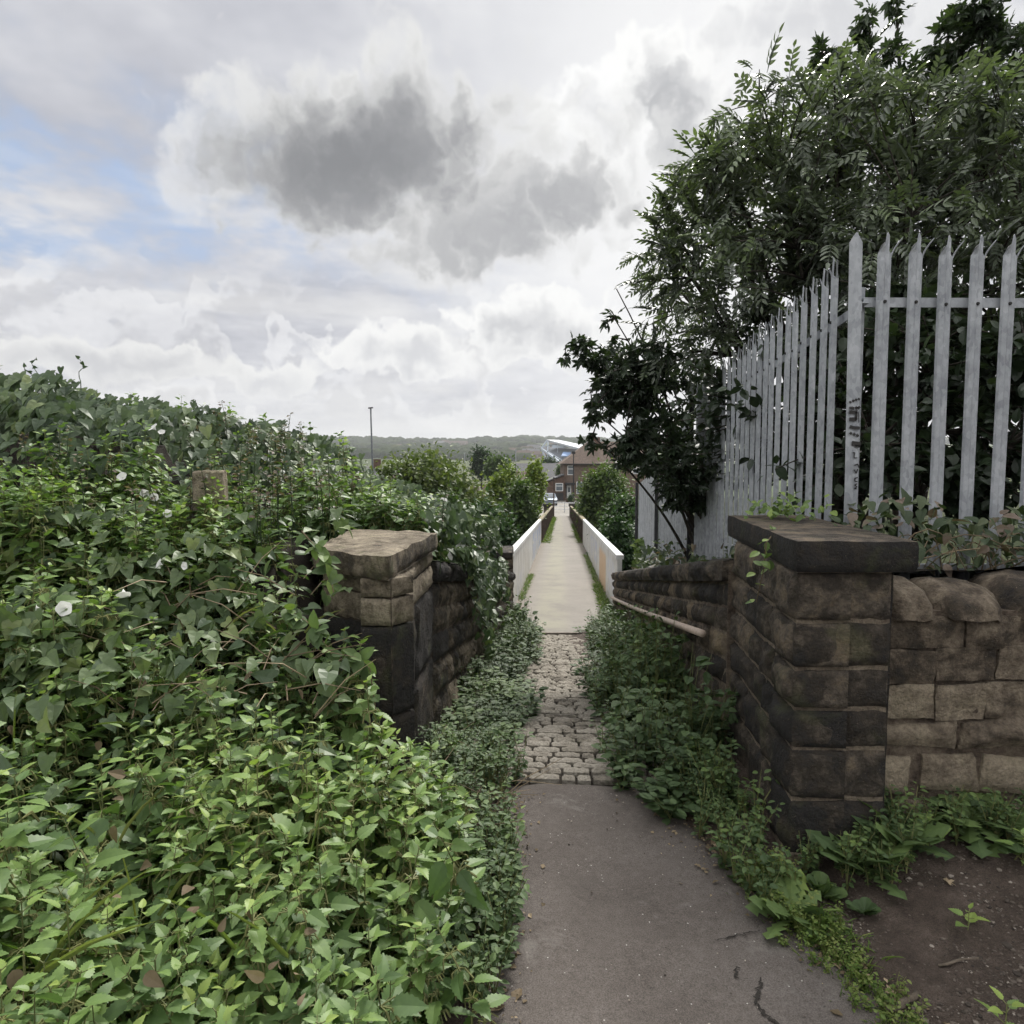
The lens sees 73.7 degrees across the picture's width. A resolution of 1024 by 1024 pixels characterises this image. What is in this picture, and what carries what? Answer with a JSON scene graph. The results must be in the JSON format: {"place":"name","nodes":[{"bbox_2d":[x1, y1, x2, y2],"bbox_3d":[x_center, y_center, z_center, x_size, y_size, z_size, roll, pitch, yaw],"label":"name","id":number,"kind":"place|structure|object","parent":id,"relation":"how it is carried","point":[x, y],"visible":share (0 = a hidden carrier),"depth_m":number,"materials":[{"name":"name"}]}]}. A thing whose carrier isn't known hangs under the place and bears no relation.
{"place":"outdoors","nodes":[
{"label":"outdoors","id":0,"kind":"place"},
{"bbox_2d":[0,393,487,805],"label":"soil bank","id":1,"kind":"structure","parent":0,"point":[311,583],"depth_m":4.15,"materials":[{"name":"green plant"}]},
{"bbox_2d":[192,470,229,525],"bbox_3d":[-1.698,0.247,3.876,0.196,0.970,0.172,0,4,0],"label":"stone post","id":2,"kind":"object","parent":1,"relation":"on","point":[220,476],"visible":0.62,"depth_m":3.78,"materials":[{"name":"stone"}]},
{"bbox_2d":[0,355,453,548],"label":"bindweed","id":3,"kind":"object","parent":1,"relation":"on","point":[80,411],"visible":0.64,"depth_m":4.51,"materials":[{"name":"green plant"}]},
{"bbox_2d":[16,400,447,582],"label":"seed stems","id":4,"kind":"object","parent":1,"relation":"on","point":[277,487],"visible":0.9,"depth_m":4.03,"materials":[{"name":"brown plant"}]},
{"bbox_2d":[0,458,509,1023],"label":"nettle bed","id":5,"kind":"object","parent":1,"relation":"on","point":[390,844],"visible":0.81,"depth_m":2.12,"materials":[{"name":"green plant"}]},
{"bbox_2d":[6,544,316,1005],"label":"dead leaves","id":6,"kind":"object","parent":5,"relation":"on","point":[151,978],"visible":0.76,"depth_m":1.67,"materials":[{"name":"plant"}]},
{"bbox_2d":[304,422,324,458],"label":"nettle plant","id":7,"kind":"object","parent":1,"relation":"on","point":[310,428],"visible":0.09,"depth_m":6.34,"materials":[{"name":"green plant"}]},
{"bbox_2d":[333,431,346,471],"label":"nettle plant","id":8,"kind":"object","parent":1,"relation":"on","point":[339,434],"visible":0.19,"depth_m":6.56,"materials":[{"name":"green plant"}]},
{"bbox_2d":[479,546,513,600],"bbox_3d":[-0.343,1.357,11.938,0.747,1.439,1.097,0,4,0],"label":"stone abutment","id":9,"kind":"object","parent":1,"relation":"on","point":[508,553],"visible":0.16,"depth_m":11.55,"materials":[{"name":"stone"}]},
{"bbox_2d":[395,719,534,1003],"bbox_3d":[-0.247,1.316,2.979,0.748,0.345,2.144,0,4,0],"label":"weed bed","id":10,"kind":"object","parent":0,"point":[503,856],"visible":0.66,"depth_m":2.58,"materials":[{"name":"green plant"}]},
{"bbox_2d":[0,0,1023,438],"label":"sky","id":11,"kind":"structure","parent":0,"point":[322,212],"materials":[{"name":"white"}]},
{"bbox_2d":[76,627,1023,1023],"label":"soil","id":12,"kind":"structure","parent":0,"point":[914,923],"depth_m":2.33,"materials":[{"name":"brown soil"}]},
{"bbox_2d":[41,539,561,830],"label":"dry stalks","id":13,"kind":"object","parent":12,"relation":"on","point":[286,689],"visible":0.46,"depth_m":2.88,"materials":[{"name":"brown plant"}]},
{"bbox_2d":[312,529,437,773],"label":"stone pier","id":14,"kind":"structure","parent":12,"relation":"on","point":[386,603],"depth_m":3.36,"materials":[{"name":"stone"}]},
{"bbox_2d":[0,501,352,805],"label":"bindweed","id":15,"kind":"object","parent":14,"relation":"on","point":[43,709],"visible":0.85,"depth_m":2.85,"materials":[{"name":"green plant"}]},
{"bbox_2d":[280,531,390,749],"bbox_3d":[-0.838,0.633,3.027,0.377,1.063,0.647,-3,5,-39],"label":"bramble shoot","id":16,"kind":"object","parent":14,"relation":"hanging from","point":[315,633],"visible":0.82,"depth_m":2.90,"materials":[{"name":"green plant"}]},
{"bbox_2d":[421,595,548,782],"bbox_3d":[-0.029,1.556,7.562,0.866,1.227,8.509,0,4,3],"label":"weed bed","id":17,"kind":"object","parent":12,"relation":"on","point":[517,640],"visible":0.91,"depth_m":5.33,"materials":[{"name":"green plant"}]},
{"bbox_2d":[569,600,759,824],"bbox_3d":[1.104,1.319,7.281,0.996,1.698,8.646,0,4,5],"label":"weed bed","id":18,"kind":"object","parent":12,"relation":"on","point":[636,683],"visible":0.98,"depth_m":3.84,"materials":[{"name":"green plant"}]},
{"bbox_2d":[503,795,1023,1023],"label":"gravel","id":19,"kind":"structure","parent":12,"relation":"on","point":[1007,945],"depth_m":2.24,"materials":[{"name":"grey gravel"}]},
{"bbox_2d":[744,865,854,938],"bbox_3d":[0.994,1.384,2.424,0.342,0.135,0.316,0,4,0],"label":"dandelion plant","id":20,"kind":"object","parent":12,"relation":"on","point":[791,888],"visible":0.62,"depth_m":2.40,"materials":[{"name":"green plant"}]},
{"bbox_2d":[727,515,918,860],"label":"stone pier","id":21,"kind":"structure","parent":12,"relation":"on","point":[810,632],"depth_m":2.69,"materials":[{"name":"stone"}]},
{"bbox_2d":[744,491,837,603],"bbox_3d":[1.374,0.145,3.354,0.445,0.475,1.147,1,4,18],"label":"creeper plant","id":22,"kind":"object","parent":21,"relation":"on","point":[773,512],"visible":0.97,"depth_m":3.50,"materials":[{"name":"green plant"}]},
{"bbox_2d":[806,870,847,900],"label":"round leaf weed","id":23,"kind":"object","parent":12,"relation":"on","point":[818,880],"visible":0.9,"depth_m":2.50,"materials":[{"name":"green plant"}]},
{"bbox_2d":[805,829,913,899],"bbox_3d":[1.316,1.296,2.606,0.376,0.162,0.338,2,4,26],"label":"dandelion plant","id":24,"kind":"object","parent":12,"relation":"on","point":[830,850],"visible":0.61,"depth_m":2.54,"materials":[{"name":"green plant"}]},
{"bbox_2d":[845,897,880,915],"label":"round leaf weed","id":25,"kind":"object","parent":12,"relation":"on","point":[865,905],"visible":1,"depth_m":2.41,"materials":[{"name":"green plant"}]},
{"bbox_2d":[881,984,920,1014],"bbox_3d":[1.158,1.452,2.043,0.136,0.027,0.119,0,4,0],"label":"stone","id":26,"kind":"object","parent":12,"relation":"on","point":[912,997],"depth_m":2.03,"materials":[{"name":"grey stone"}]},
{"bbox_2d":[851,797,954,860],"bbox_3d":[1.512,1.229,2.645,0.354,0.167,0.357,0,4,0],"label":"dandelion plant","id":27,"kind":"object","parent":12,"relation":"on","point":[931,832],"visible":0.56,"depth_m":2.59,"materials":[{"name":"green plant"}]},
{"bbox_2d":[796,781,1023,890],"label":"weed bed","id":28,"kind":"object","parent":12,"relation":"on","point":[811,861],"visible":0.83,"depth_m":2.64,"materials":[{"name":"green plant"}]},
{"bbox_2d":[943,878,955,885],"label":"fallen leaf","id":29,"kind":"object","parent":12,"relation":"on","point":[950,881],"visible":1,"depth_m":2.49,"materials":[{"name":"beige plant"}]},
{"bbox_2d":[884,569,1023,817],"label":"rubble wall","id":30,"kind":"structure","parent":12,"relation":"on","point":[956,706],"depth_m":2.84,"materials":[{"name":"stone"}]},
{"bbox_2d":[938,957,979,966],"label":"fallen twig","id":31,"kind":"object","parent":12,"relation":"on","point":[955,961],"visible":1,"depth_m":2.17,"materials":[{"name":"brown wood"}]},
{"bbox_2d":[948,903,990,929],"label":"nettle plant","id":32,"kind":"object","parent":12,"relation":"on","point":[971,917],"visible":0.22,"depth_m":2.31,"materials":[{"name":"green plant"}]},
{"bbox_2d":[919,791,1023,857],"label":"dandelion plant","id":33,"kind":"object","parent":12,"relation":"on","point":[973,837],"visible":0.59,"depth_m":2.67,"materials":[{"name":"green plant"}]},
{"bbox_2d":[960,794,1023,857],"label":"dandelion plant","id":34,"kind":"object","parent":12,"relation":"on","point":[995,848],"visible":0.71,"depth_m":2.63,"materials":[{"name":"green plant"}]},
{"bbox_2d":[975,985,1023,1023],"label":"nettle plant","id":35,"kind":"object","parent":12,"relation":"on","point":[1011,1004],"visible":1,"depth_m":1.85,"materials":[{"name":"green plant"}]},
{"bbox_2d":[995,828,1023,865],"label":"nettle plant","id":36,"kind":"object","parent":12,"relation":"on","point":[1008,842],"visible":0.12,"depth_m":2.57,"materials":[{"name":"green plant"}]},
{"bbox_2d":[439,634,670,792],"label":"cobbled path","id":37,"kind":"structure","parent":0,"point":[559,727],"depth_m":4.45,"materials":[{"name":"stone"}]},
{"bbox_2d":[539,501,579,516],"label":"pavement","id":38,"kind":"structure","parent":0,"point":[559,509],"depth_m":80.80,"materials":[{"name":"grey concrete"}]},
{"bbox_2d":[544,493,556,504],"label":"parked car","id":39,"kind":"object","parent":38,"relation":"on","point":[550,500],"visible":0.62,"depth_m":86.40,"materials":[{"name":"silver metal"}]},
{"bbox_2d":[556,493,562,500],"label":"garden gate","id":40,"kind":"structure","parent":38,"relation":"on","point":[559,496],"depth_m":95.08,"materials":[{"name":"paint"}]},
{"bbox_2d":[572,451,574,502],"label":"street lamp","id":41,"kind":"object","parent":38,"relation":"on","point":[573,452],"visible":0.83,"depth_m":83.78,"materials":[{"name":"metal"}]},
{"bbox_2d":[355,443,1019,562],"bbox_3d":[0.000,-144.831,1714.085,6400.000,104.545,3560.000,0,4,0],"label":"ground","id":42,"kind":"structure","parent":0,"point":[944,548],"depth_m":86.60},
{"bbox_2d":[368,407,373,472],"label":"street lamp","id":43,"kind":"object","parent":42,"relation":"on","point":[371,437],"visible":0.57,"depth_m":41.74,"materials":[{"name":"metal"}]},
{"bbox_2d":[361,459,388,475],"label":"building","id":44,"kind":"structure","parent":42,"relation":"on","point":[376,464],"depth_m":74.78,"materials":[{"name":"grey stone"}]},
{"bbox_2d":[355,440,501,514],"bbox_3d":[-3.937,1.129,30.983,7.024,8.787,6.025,0,4,0],"label":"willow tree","id":45,"kind":"object","parent":42,"relation":"on","point":[434,472],"visible":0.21,"depth_m":29.55,"materials":[{"name":"green plant"}]},
{"bbox_2d":[432,482,475,510],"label":"cutting tree","id":46,"kind":"object","parent":42,"relation":"on","point":[453,498],"visible":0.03,"depth_m":25.83,"materials":[{"name":"green plant"}]},
{"bbox_2d":[448,441,461,444],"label":"distant house","id":47,"kind":"structure","parent":42,"relation":"on","point":[459,442],"depth_m":1414.59,"materials":[{"name":"grey tile"}]},
{"bbox_2d":[431,560,515,729],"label":"stone wall","id":48,"kind":"structure","parent":42,"relation":"on","point":[456,645],"depth_m":5.05,"materials":[{"name":"stone"}]},
{"bbox_2d":[338,496,510,658],"bbox_3d":[-0.694,0.612,6.607,1.366,1.723,3.762,0,4,0],"label":"bindweed","id":49,"kind":"object","parent":48,"relation":"on","point":[466,526],"visible":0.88,"depth_m":6.01,"materials":[{"name":"green plant"}]},
{"bbox_2d":[465,442,495,495],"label":"distant tree","id":50,"kind":"object","parent":42,"relation":"on","point":[477,464],"visible":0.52,"depth_m":113.70,"materials":[{"name":"green plant"}]},
{"bbox_2d":[458,522,504,562],"bbox_3d":[-1.121,3.825,18.244,2.305,8.049,2.132,0,4,0],"label":"cutting tree","id":51,"kind":"object","parent":42,"relation":"on","point":[503,527],"depth_m":18.16,"materials":[{"name":"green plant"}]},
{"bbox_2d":[471,488,513,529],"bbox_3d":[-1.463,2.658,36.084,3.432,7.908,3.337,-3,5,-38],"label":"cutting tree","id":52,"kind":"object","parent":42,"relation":"on","point":[492,501],"visible":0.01,"depth_m":35.82,"materials":[{"name":"green plant"}]},
{"bbox_2d":[465,486,528,545],"bbox_3d":[-0.587,3.311,23.096,2.564,8.408,2.787,0,4,0],"label":"cutting tree","id":53,"kind":"object","parent":42,"relation":"on","point":[510,538],"visible":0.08,"depth_m":22.71,"materials":[{"name":"green plant"}]},
{"bbox_2d":[479,451,517,483],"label":"distant tree","id":54,"kind":"object","parent":42,"relation":"on","point":[490,469],"visible":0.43,"depth_m":88.72,"materials":[{"name":"green plant"}]},
{"bbox_2d":[481,458,535,502],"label":"cutting tree","id":55,"kind":"object","parent":42,"relation":"on","point":[497,485],"visible":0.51,"depth_m":41.33,"materials":[{"name":"green plant"}]},
{"bbox_2d":[496,471,546,538],"bbox_3d":[0.438,2.199,36.286,2.852,8.794,2.894,0,4,0],"label":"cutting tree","id":56,"kind":"object","parent":42,"relation":"on","point":[521,498],"visible":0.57,"depth_m":35.65,"materials":[{"name":"green plant"}]},
{"bbox_2d":[515,467,527,479],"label":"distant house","id":57,"kind":"structure","parent":42,"relation":"on","point":[521,473],"depth_m":139.00,"materials":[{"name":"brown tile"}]},
{"bbox_2d":[522,452,550,514],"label":"cutting tree","id":58,"kind":"object","parent":42,"relation":"on","point":[538,476],"visible":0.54,"depth_m":43.65,"materials":[{"name":"green plant"}]},
{"bbox_2d":[515,463,558,492],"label":"distant house","id":59,"kind":"structure","parent":42,"relation":"on","point":[550,467],"depth_m":148.10,"materials":[{"name":"grey stone"}]},
{"bbox_2d":[525,451,548,458],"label":"distant house","id":60,"kind":"structure","parent":42,"relation":"on","point":[537,454],"depth_m":793.26,"materials":[{"name":"grey tile"}]},
{"bbox_2d":[543,503,552,512],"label":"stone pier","id":61,"kind":"structure","parent":42,"relation":"on","point":[545,506],"depth_m":70.43,"materials":[{"name":"stone"}]},
{"bbox_2d":[542,451,560,462],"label":"distant tree","id":62,"kind":"object","parent":42,"relation":"on","point":[549,460],"visible":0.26,"depth_m":158.97,"materials":[{"name":"green plant"}]},
{"bbox_2d":[546,474,563,500],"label":"house","id":63,"kind":"structure","parent":42,"relation":"on","point":[559,483],"depth_m":95.97,"materials":[{"name":"brown brick"}]},
{"bbox_2d":[556,483,562,490],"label":"window","id":64,"kind":"structure","parent":63,"relation":"in","point":[559,486],"depth_m":95.94,"materials":[{"name":"white glass"}]},
{"bbox_2d":[553,464,559,475],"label":"distant tree","id":65,"kind":"object","parent":42,"relation":"on","point":[557,470],"visible":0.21,"depth_m":119.47,"materials":[{"name":"green plant"}]},
{"bbox_2d":[541,439,582,462],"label":"stadium","id":66,"kind":"object","parent":42,"relation":"on","point":[559,450],"visible":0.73,"depth_m":624.57,"materials":[{"name":"white metal"}]},
{"bbox_2d":[513,506,623,635],"bbox_3d":[2.972,0.836,40.757,2.095,4.220,62.091,0,4,4],"label":"footbridge","id":67,"kind":"object","parent":42,"relation":"on","point":[561,592],"visible":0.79,"depth_m":16.32,"materials":[{"name":"concrete"}]},
{"bbox_2d":[553,477,554,516],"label":"metal post","id":68,"kind":"object","parent":67,"relation":"on","point":[553,496],"visible":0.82,"depth_m":68.00,"materials":[{"name":"metal"}]},
{"bbox_2d":[518,516,609,608],"bbox_3d":[2.800,1.133,38.509,2.309,2.692,55.868,0,4,4],"label":"grass strip","id":69,"kind":"object","parent":67,"relation":"on","point":[599,590],"depth_m":17.08,"materials":[{"name":"green plant"}]},
{"bbox_2d":[567,494,572,501],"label":"garden bush","id":70,"kind":"object","parent":42,"relation":"on","point":[570,498],"visible":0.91,"depth_m":91.84,"materials":[{"name":"green plant"}]},
{"bbox_2d":[569,503,574,515],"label":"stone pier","id":71,"kind":"structure","parent":42,"relation":"on","point":[572,504],"depth_m":70.43,"materials":[{"name":"stone"}]},
{"bbox_2d":[557,437,644,500],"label":"brown house","id":72,"kind":"structure","parent":42,"relation":"on","point":[582,459],"depth_m":96.92,"materials":[{"name":"brick"}]},
{"bbox_2d":[567,485,570,497],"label":"door","id":73,"kind":"structure","parent":72,"relation":"in","point":[568,486],"depth_m":96.90,"materials":[{"name":"white glass"}]},
{"bbox_2d":[567,466,572,474],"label":"window","id":74,"kind":"structure","parent":72,"relation":"in","point":[569,468],"depth_m":96.78,"materials":[{"name":"white glass"}]},
{"bbox_2d":[576,482,583,493],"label":"window","id":75,"kind":"structure","parent":72,"relation":"in","point":[577,483],"depth_m":96.95,"materials":[{"name":"grey glass"}]},
{"bbox_2d":[571,457,634,530],"bbox_3d":[5.134,1.770,37.170,3.813,9.546,3.479,0,4,0],"label":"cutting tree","id":76,"kind":"object","parent":42,"relation":"on","point":[592,496],"visible":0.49,"depth_m":36.21,"materials":[{"name":"green plant"}]},
{"bbox_2d":[583,507,637,570],"bbox_3d":[3.843,3.609,24.440,2.606,7.622,2.388,-2,4,-27],"label":"bush","id":77,"kind":"object","parent":42,"relation":"on","point":[617,533],"visible":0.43,"depth_m":23.84,"materials":[{"name":"green plant"}]},
{"bbox_2d":[596,479,638,529],"bbox_3d":[5.096,2.774,30.172,3.248,8.512,2.611,-3,5,-35],"label":"cutting tree","id":78,"kind":"object","parent":42,"relation":"on","point":[623,502],"visible":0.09,"depth_m":29.87,"materials":[{"name":"green plant"}]},
{"bbox_2d":[326,435,949,461],"bbox_3d":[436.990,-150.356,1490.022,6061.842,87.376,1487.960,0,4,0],"label":"woodland","id":79,"kind":"object","parent":42,"relation":"on","point":[382,447],"visible":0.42,"depth_m":1166.38,"materials":[{"name":"green plant"}]},
{"bbox_2d":[628,489,658,538],"bbox_3d":[5.473,3.115,26.419,2.844,8.329,2.602,-2,5,-28],"label":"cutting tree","id":80,"kind":"object","parent":42,"relation":"on","point":[633,521],"visible":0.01,"depth_m":25.96,"materials":[{"name":"green plant"}]},
{"bbox_2d":[611,558,735,744],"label":"stone wall","id":81,"kind":"structure","parent":42,"relation":"on","point":[698,594],"depth_m":4.54,"materials":[{"name":"stone"}]},
{"bbox_2d":[610,596,705,636],"bbox_3d":[1.429,1.071,7.700,0.116,1.238,7.206,0,4,4],"label":"handrail","id":82,"kind":"object","parent":81,"relation":"attached to","point":[694,631],"visible":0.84,"depth_m":5.05,"materials":[{"name":"metal"}]},
{"bbox_2d":[631,538,728,569],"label":"bramble","id":83,"kind":"object","parent":81,"relation":"on","point":[660,559],"visible":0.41,"depth_m":8.17,"materials":[{"name":"green plant"}]},
{"bbox_2d":[480,784,912,1023],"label":"path","id":84,"kind":"structure","parent":0,"point":[773,980],"depth_m":2.31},
{"bbox_2d":[489,790,949,1023],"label":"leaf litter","id":85,"kind":"object","parent":84,"relation":"on","point":[517,993],"visible":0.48,"depth_m":2.25,"materials":[{"name":"brown plant"}]},
{"bbox_2d":[666,736,803,913],"bbox_3d":[0.964,1.266,2.928,0.422,0.329,1.069,0,4,0],"label":"weed bed","id":86,"kind":"object","parent":84,"relation":"on","point":[717,779],"visible":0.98,"depth_m":2.84,"materials":[{"name":"green plant"}]},
{"bbox_2d":[709,844,931,1023],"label":"grass strip","id":87,"kind":"object","parent":84,"relation":"on","point":[864,979],"depth_m":2.20,"materials":[{"name":"green plant"}]},
{"bbox_2d":[893,566,1023,577],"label":"soil bank","id":88,"kind":"structure","parent":0,"point":[971,574],"depth_m":3.43,"materials":[{"name":"brown soil"}]},
{"bbox_2d":[556,289,734,558],"bbox_3d":[1.543,-0.756,7.402,1.889,3.151,1.790,2,4,22],"label":"sycamore bush","id":89,"kind":"object","parent":88,"relation":"on","point":[619,384],"visible":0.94,"depth_m":6.98,"materials":[{"name":"green plant"}]},
{"bbox_2d":[635,399,693,567],"bbox_3d":[2.260,0.289,10.670,0.076,3.554,5.603,0,4,4],"label":"steel hoarding","id":90,"kind":"object","parent":88,"relation":"on","point":[646,522],"visible":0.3,"depth_m":10.63,"materials":[{"name":"paint"}]},
{"bbox_2d":[630,537,644,567],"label":"ivy plant","id":91,"kind":"object","parent":90,"relation":"attached to","point":[638,542],"visible":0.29,"depth_m":12.39,"materials":[{"name":"green plant"}]},
{"bbox_2d":[686,382,693,541],"bbox_3d":[2.130,-0.362,8.195,0.080,2.387,0.080,0,4,0],"label":"metal post","id":92,"kind":"object","parent":88,"relation":"on","point":[691,389],"visible":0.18,"depth_m":8.10,"materials":[{"name":"metal"}]},
{"bbox_2d":[694,232,868,559],"bbox_3d":[1.985,-0.089,5.675,0.192,2.991,4.180,0,4,4],"label":"palisade fence","id":93,"kind":"object","parent":88,"relation":"on","point":[761,378],"visible":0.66,"depth_m":4.51,"materials":[{"name":"metal"}]},
{"bbox_2d":[614,15,1023,522],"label":"ash tree","id":94,"kind":"object","parent":88,"relation":"on","point":[909,198],"visible":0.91,"depth_m":5.53,"materials":[{"name":"green plant"}]},
{"bbox_2d":[664,237,1023,577],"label":"bramble bush","id":95,"kind":"object","parent":88,"relation":"on","point":[954,413],"visible":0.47,"depth_m":4.53,"materials":[{"name":"green plant"}]},
{"bbox_2d":[721,487,1023,576],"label":"bramble","id":96,"kind":"object","parent":88,"relation":"on","point":[943,534],"visible":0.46,"depth_m":3.26,"materials":[{"name":"green plant"}]},
{"bbox_2d":[806,0,1023,578],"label":"sycamore tree","id":97,"kind":"object","parent":88,"relation":"on","point":[973,22],"visible":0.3,"depth_m":6.75,"materials":[{"name":"green plant"}]},
{"bbox_2d":[843,232,1023,579],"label":"palisade fence","id":98,"kind":"object","parent":88,"relation":"on","point":[883,302],"visible":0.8,"depth_m":3.59,"materials":[{"name":"metal"}]}
]}

